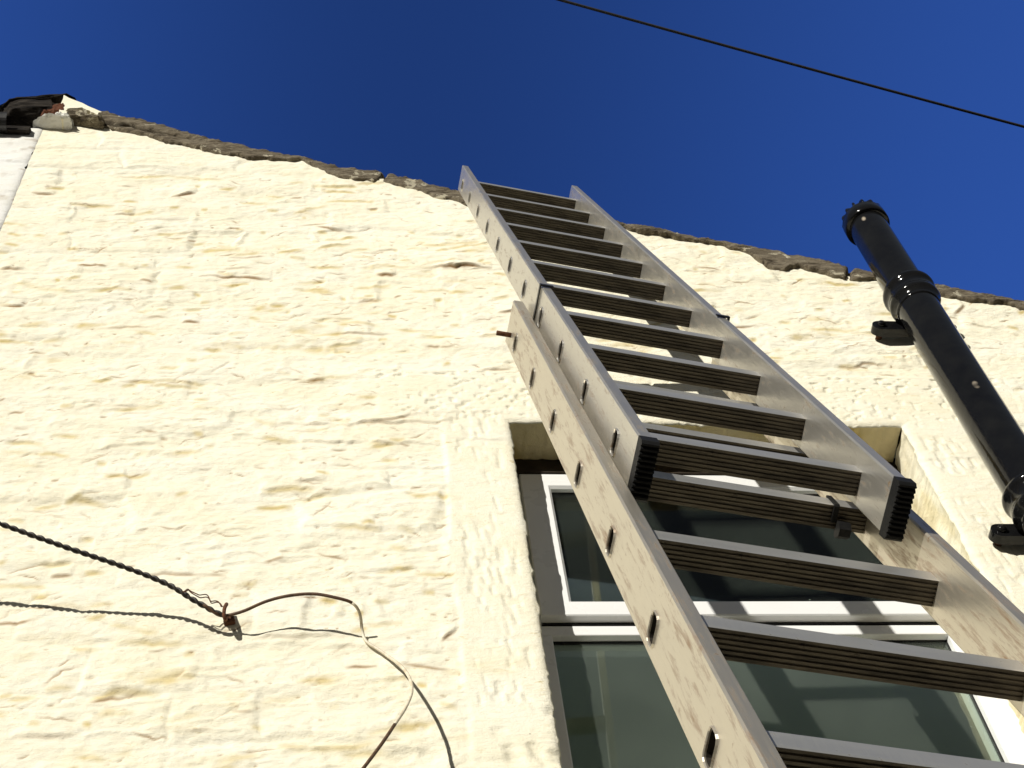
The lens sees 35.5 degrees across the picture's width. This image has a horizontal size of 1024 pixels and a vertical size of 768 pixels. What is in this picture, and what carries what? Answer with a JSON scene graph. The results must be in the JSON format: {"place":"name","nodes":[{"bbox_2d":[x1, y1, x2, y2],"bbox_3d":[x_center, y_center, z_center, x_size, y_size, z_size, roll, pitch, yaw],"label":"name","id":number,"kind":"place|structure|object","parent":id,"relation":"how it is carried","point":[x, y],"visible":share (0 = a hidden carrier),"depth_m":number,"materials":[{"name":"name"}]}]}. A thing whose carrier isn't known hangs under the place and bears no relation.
{"place":"outdoors","nodes":[
{"label":"outdoors","id":0,"kind":"place"},
{"bbox_2d":[0,0,1023,300],"label":"sky","id":1,"kind":"structure","parent":0,"point":[659,128],"materials":[{"name":"blue"}]},
{"bbox_2d":[557,0,1023,127],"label":"overhead wire","id":2,"kind":"object","parent":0,"point":[788,62],"visible":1,"depth_m":5.15,"materials":[{"name":"black metal"}]},
{"label":"ground","id":3,"kind":"structure","parent":0,"visible":0},
{"bbox_2d":[0,93,75,230],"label":"neighbouring house","id":4,"kind":"structure","parent":3,"relation":"on","point":[25,121],"depth_m":4.76,"materials":[{"name":"white paint"}]},
{"bbox_2d":[0,95,1023,767],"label":"stone house","id":5,"kind":"structure","parent":3,"relation":"on","point":[236,377],"depth_m":3.53,"materials":[{"name":"beige paint"}]},
{"bbox_2d":[222,602,234,625],"bbox_3d":[-0.521,0.429,2.946,0.023,0.062,0.056,1,-58,-6],"label":"cable hook","id":6,"kind":"object","parent":5,"relation":"attached to","point":[230,620],"visible":0.94,"depth_m":2.94,"materials":[{"name":"metal"}]},
{"bbox_2d":[0,522,222,617],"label":"twisted cable","id":7,"kind":"object","parent":6,"relation":"attached to","point":[111,562],"visible":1,"depth_m":2.93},
{"bbox_2d":[182,589,222,606],"bbox_3d":[-0.566,0.390,2.933,0.079,0.022,0.004,21,-63,-18],"label":"binding wire","id":8,"kind":"object","parent":7,"relation":"attached to","point":[192,592],"visible":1,"depth_m":2.93,"materials":[{"name":"metal"}]},
{"bbox_2d":[203,592,413,767],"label":"loose cable","id":9,"kind":"object","parent":6,"relation":"hanging from","point":[395,723],"visible":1,"depth_m":2.92,"materials":[{"name":"white plastic"}]},
{"bbox_2d":[514,458,1023,767],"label":"window","id":10,"kind":"structure","parent":5,"relation":"in","point":[565,554],"depth_m":3.32,"materials":[{"name":"white plastic"}]},
{"bbox_2d":[842,199,1023,546],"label":"soil pipe","id":11,"kind":"object","parent":5,"relation":"attached to","point":[928,327],"visible":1,"depth_m":3.77,"materials":[{"name":"black paint"}]},
{"bbox_2d":[458,165,1023,767],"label":"extension ladder","id":12,"kind":"object","parent":3,"relation":"on","point":[612,449],"visible":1,"depth_m":2.00,"materials":[{"name":"metal"}]}
]}

